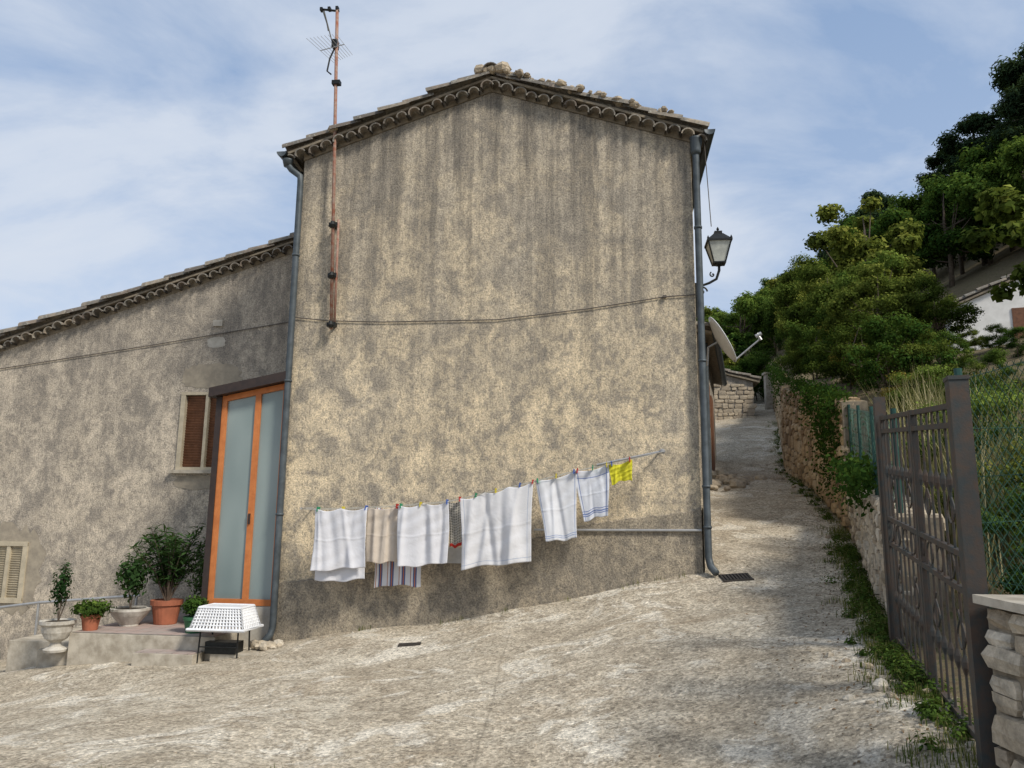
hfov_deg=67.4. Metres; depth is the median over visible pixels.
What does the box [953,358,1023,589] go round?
wire fence
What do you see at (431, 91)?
roof tiles
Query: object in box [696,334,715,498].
walls
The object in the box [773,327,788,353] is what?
shrub
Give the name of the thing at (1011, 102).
pine tree
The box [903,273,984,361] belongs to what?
leafy tree
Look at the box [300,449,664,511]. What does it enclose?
clothes line
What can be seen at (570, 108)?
roof deck
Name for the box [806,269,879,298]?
leafy tree
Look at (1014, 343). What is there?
shrub
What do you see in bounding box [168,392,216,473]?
window
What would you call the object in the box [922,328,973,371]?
shrub
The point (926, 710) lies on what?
roadside weeds
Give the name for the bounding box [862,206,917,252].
pine tree
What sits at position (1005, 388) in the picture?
shrub
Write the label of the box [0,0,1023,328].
sky
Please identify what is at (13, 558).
louvred shutter
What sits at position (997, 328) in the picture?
shrub
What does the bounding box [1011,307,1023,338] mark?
window shutters
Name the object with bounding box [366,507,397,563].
hanging towel
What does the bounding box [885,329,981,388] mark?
shrub
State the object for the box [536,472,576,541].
hanging towel
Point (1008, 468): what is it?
shrub
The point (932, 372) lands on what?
shrub
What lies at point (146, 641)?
terrace
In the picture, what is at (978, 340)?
shrub
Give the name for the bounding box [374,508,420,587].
striped towel
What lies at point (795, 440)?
stone wall
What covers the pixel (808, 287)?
leafy tree
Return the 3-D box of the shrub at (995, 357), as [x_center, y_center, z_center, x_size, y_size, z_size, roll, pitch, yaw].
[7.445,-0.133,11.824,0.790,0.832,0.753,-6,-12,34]
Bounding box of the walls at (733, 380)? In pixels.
[714,376,753,419]
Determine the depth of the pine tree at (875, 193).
54.43 m
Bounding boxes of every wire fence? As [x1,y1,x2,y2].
[847,404,903,512]
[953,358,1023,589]
[973,424,1023,594]
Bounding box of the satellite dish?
[706,317,761,365]
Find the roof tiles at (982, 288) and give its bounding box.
[939,274,1010,307]
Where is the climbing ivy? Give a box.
[765,358,893,516]
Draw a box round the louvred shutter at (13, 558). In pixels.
[0,541,28,602]
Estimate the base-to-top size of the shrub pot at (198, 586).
1.164 m
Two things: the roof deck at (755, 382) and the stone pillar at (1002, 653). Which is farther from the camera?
the roof deck at (755, 382)
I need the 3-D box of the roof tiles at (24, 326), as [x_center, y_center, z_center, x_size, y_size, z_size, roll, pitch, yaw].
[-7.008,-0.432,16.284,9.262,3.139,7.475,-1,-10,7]
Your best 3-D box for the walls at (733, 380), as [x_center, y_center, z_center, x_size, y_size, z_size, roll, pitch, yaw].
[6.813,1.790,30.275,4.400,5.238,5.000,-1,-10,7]
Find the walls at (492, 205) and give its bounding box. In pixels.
[279,92,703,582]
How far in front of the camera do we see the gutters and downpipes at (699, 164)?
10.17 m
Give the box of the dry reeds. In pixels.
[857,356,1023,593]
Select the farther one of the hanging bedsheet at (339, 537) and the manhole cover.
the hanging bedsheet at (339, 537)
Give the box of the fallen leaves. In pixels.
[659,512,965,766]
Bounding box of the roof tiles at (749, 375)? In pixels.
[725,368,760,380]
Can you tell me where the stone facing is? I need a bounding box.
[714,381,756,419]
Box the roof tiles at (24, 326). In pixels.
[0,232,293,349]
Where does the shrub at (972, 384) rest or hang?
on the ground at (496, 716)
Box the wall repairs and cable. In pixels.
[0,320,287,615]
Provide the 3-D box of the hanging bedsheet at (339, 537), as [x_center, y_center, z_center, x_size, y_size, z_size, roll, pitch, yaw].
[-2.163,1.946,9.642,0.699,0.796,0.066,0,-10,5]
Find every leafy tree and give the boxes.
[760,273,801,330]
[769,261,879,355]
[773,273,831,339]
[774,278,829,376]
[775,251,833,322]
[777,263,837,324]
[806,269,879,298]
[814,249,939,367]
[820,262,939,378]
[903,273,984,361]
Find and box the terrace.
[5,613,261,671]
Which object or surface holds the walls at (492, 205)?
on the ground at (496, 716)
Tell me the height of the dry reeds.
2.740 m
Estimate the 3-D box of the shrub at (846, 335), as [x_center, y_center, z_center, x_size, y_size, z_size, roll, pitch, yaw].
[6.945,-0.487,14.639,2.062,2.120,2.340,7,-12,-33]
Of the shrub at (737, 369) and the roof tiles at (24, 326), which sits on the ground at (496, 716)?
the shrub at (737, 369)
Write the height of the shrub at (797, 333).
2.139 m
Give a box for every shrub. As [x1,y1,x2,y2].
[724,365,743,372]
[735,359,763,397]
[742,353,775,400]
[745,347,783,380]
[772,329,818,378]
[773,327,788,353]
[773,330,803,362]
[780,337,824,379]
[783,307,844,378]
[795,317,865,383]
[804,309,932,393]
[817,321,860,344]
[828,343,863,389]
[839,308,962,408]
[880,371,936,410]
[884,363,953,411]
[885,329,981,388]
[901,389,1023,506]
[918,327,948,364]
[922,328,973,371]
[923,379,1023,469]
[923,436,1023,536]
[936,361,1022,402]
[943,376,1022,427]
[954,339,972,354]
[957,326,986,350]
[964,347,1022,387]
[980,483,1023,594]
[982,323,1015,349]
[992,326,1023,356]
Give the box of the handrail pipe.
[0,594,140,634]
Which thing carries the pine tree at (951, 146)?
on the ground at (496, 716)
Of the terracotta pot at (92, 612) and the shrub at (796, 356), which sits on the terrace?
the terracotta pot at (92, 612)
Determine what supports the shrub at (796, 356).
on the ground at (496, 716)
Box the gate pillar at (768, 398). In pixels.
[762,372,772,409]
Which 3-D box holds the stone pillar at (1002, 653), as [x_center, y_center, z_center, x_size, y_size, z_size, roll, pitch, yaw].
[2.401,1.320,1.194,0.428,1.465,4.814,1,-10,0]
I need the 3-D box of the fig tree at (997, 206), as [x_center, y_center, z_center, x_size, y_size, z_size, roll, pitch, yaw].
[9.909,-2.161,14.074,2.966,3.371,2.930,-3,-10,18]
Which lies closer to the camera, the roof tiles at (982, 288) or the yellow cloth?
the yellow cloth
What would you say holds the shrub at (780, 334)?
on the ground at (496, 716)
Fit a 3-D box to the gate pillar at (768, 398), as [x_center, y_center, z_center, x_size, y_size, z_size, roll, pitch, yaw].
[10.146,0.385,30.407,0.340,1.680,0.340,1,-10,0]
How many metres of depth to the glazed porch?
10.44 m
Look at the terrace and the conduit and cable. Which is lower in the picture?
the terrace
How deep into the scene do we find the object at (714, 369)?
17.77 m
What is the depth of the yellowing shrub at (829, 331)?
17.82 m
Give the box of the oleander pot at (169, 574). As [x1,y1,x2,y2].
[128,523,205,624]
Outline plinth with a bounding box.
[273,507,704,641]
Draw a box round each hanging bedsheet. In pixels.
[310,507,367,570]
[315,510,365,581]
[460,483,532,569]
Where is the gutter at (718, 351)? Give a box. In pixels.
[705,332,726,484]
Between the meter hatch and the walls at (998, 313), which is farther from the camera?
the walls at (998, 313)
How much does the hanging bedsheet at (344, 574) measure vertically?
0.927 m
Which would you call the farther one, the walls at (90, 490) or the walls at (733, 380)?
the walls at (733, 380)
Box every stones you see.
[1,445,975,767]
[328,61,673,133]
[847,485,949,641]
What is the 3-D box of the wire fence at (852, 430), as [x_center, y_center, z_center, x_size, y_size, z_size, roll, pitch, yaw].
[4.071,0.816,8.799,0.041,1.990,5.814,-3,-11,20]
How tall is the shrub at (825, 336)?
1.807 m
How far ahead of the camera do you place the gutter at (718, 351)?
15.71 m
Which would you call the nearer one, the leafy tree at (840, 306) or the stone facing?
the leafy tree at (840, 306)
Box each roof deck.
[0,240,293,351]
[288,76,703,177]
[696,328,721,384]
[725,372,759,387]
[931,280,1013,328]
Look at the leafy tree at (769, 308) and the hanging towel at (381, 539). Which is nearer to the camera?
the hanging towel at (381, 539)
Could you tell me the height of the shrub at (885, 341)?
2.020 m
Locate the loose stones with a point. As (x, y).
(721, 477)
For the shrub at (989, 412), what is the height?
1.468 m
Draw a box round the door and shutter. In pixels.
[709,386,714,470]
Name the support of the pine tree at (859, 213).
on the ground at (496, 716)
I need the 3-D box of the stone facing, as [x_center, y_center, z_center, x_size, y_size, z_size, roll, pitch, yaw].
[7.083,0.768,27.867,3.493,2.876,0.130,-1,-10,7]
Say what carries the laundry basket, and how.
on the ground at (496, 716)
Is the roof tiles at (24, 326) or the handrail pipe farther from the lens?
the roof tiles at (24, 326)
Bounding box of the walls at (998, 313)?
[945,280,1023,350]
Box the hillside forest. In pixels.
[696,128,1023,371]
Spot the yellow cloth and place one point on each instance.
(621, 472)
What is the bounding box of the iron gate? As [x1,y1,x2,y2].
[872,375,999,767]
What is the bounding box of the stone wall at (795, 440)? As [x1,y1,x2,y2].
[769,361,870,530]
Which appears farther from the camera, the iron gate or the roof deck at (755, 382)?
the roof deck at (755, 382)
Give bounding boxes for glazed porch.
[201,371,285,647]
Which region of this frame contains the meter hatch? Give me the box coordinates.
[447,547,461,562]
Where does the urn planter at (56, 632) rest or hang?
on the terrace
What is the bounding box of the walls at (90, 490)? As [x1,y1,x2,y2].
[0,254,292,659]
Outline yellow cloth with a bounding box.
[609,460,631,484]
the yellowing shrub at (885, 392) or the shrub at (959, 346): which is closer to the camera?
the yellowing shrub at (885, 392)
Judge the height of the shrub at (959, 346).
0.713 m
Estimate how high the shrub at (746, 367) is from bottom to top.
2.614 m
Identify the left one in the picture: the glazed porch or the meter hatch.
the glazed porch
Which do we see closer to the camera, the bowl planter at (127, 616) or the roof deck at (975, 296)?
the bowl planter at (127, 616)
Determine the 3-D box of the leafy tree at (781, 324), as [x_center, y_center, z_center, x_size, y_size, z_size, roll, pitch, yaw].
[11.073,-2.103,27.788,3.031,3.787,3.021,10,-14,-44]
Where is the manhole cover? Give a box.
[398,642,420,646]
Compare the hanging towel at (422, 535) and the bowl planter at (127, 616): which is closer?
the hanging towel at (422, 535)
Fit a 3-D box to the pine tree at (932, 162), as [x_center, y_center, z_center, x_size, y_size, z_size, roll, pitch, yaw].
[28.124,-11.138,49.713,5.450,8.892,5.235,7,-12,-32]
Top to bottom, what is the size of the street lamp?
1.260 m
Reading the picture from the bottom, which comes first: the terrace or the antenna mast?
the terrace
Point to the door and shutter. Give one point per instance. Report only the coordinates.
(712, 431)
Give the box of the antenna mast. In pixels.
[306,6,351,329]
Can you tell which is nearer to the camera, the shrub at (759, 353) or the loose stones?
the loose stones
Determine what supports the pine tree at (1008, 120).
on the ground at (496, 716)
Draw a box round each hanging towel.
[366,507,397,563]
[397,501,448,566]
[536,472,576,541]
[577,465,608,521]
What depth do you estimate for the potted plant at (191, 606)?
9.74 m
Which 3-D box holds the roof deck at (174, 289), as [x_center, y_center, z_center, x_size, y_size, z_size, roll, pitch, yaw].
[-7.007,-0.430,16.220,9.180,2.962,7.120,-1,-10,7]
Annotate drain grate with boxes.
[718,573,753,582]
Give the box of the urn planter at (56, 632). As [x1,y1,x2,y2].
[39,559,76,652]
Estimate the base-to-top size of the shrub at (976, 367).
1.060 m
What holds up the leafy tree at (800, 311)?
on the ground at (496, 716)
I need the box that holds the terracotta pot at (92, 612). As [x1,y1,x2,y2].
[69,598,116,630]
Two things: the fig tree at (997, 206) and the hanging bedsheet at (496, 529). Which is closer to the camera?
the hanging bedsheet at (496, 529)
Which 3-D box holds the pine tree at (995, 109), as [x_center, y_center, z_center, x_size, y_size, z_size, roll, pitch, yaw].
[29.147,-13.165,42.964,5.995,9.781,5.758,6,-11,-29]
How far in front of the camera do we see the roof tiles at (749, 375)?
27.82 m
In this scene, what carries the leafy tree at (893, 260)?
on the ground at (496, 716)
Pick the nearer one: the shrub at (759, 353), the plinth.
the plinth
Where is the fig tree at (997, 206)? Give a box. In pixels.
[955,184,1023,302]
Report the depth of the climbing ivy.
12.15 m
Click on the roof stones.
(502, 67)
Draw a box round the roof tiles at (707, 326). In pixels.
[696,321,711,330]
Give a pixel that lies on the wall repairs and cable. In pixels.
(207, 376)
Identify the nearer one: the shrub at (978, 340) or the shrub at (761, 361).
the shrub at (978, 340)
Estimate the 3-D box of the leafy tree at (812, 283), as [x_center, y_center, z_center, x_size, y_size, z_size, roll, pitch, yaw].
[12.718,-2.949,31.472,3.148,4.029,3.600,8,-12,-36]
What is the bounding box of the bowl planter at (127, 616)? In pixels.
[110,551,152,626]
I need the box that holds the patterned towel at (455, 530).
[449,502,461,547]
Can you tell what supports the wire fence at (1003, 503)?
on the stone pillar at (1002, 653)
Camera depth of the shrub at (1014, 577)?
5.36 m
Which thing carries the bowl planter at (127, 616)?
on the terrace
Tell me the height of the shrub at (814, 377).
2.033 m
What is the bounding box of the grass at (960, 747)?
[98,369,1023,767]
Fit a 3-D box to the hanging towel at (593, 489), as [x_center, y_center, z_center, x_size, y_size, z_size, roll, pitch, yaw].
[0.983,1.338,9.432,0.426,0.703,0.047,-1,-10,10]
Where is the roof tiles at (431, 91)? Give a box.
[282,62,709,171]
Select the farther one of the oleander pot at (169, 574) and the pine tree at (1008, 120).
the pine tree at (1008, 120)
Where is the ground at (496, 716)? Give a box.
[0,242,1023,767]
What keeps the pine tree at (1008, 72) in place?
on the ground at (496, 716)
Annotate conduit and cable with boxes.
[295,141,711,531]
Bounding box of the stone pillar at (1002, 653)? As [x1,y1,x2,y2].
[972,594,1023,767]
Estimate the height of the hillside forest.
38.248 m
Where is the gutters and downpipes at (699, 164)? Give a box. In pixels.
[261,129,718,640]
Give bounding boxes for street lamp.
[695,227,732,317]
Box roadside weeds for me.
[773,429,973,752]
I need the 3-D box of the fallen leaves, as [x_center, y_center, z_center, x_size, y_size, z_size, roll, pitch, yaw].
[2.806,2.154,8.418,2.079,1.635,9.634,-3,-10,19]
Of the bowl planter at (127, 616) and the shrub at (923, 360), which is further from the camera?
the shrub at (923, 360)
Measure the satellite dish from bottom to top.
0.962 m
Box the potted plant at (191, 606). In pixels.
[180,595,208,633]
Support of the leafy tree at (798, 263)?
on the ground at (496, 716)
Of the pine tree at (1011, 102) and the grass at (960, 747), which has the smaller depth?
the grass at (960, 747)
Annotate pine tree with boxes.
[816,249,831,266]
[823,208,887,261]
[835,188,919,251]
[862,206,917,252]
[911,150,954,271]
[931,111,1001,265]
[970,42,1023,141]
[980,72,1023,184]
[986,87,1023,130]
[990,95,1013,121]
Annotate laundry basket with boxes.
[186,603,263,662]
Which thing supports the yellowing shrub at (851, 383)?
on the ground at (496, 716)
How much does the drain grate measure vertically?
0.122 m
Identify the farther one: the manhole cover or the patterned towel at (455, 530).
the patterned towel at (455, 530)

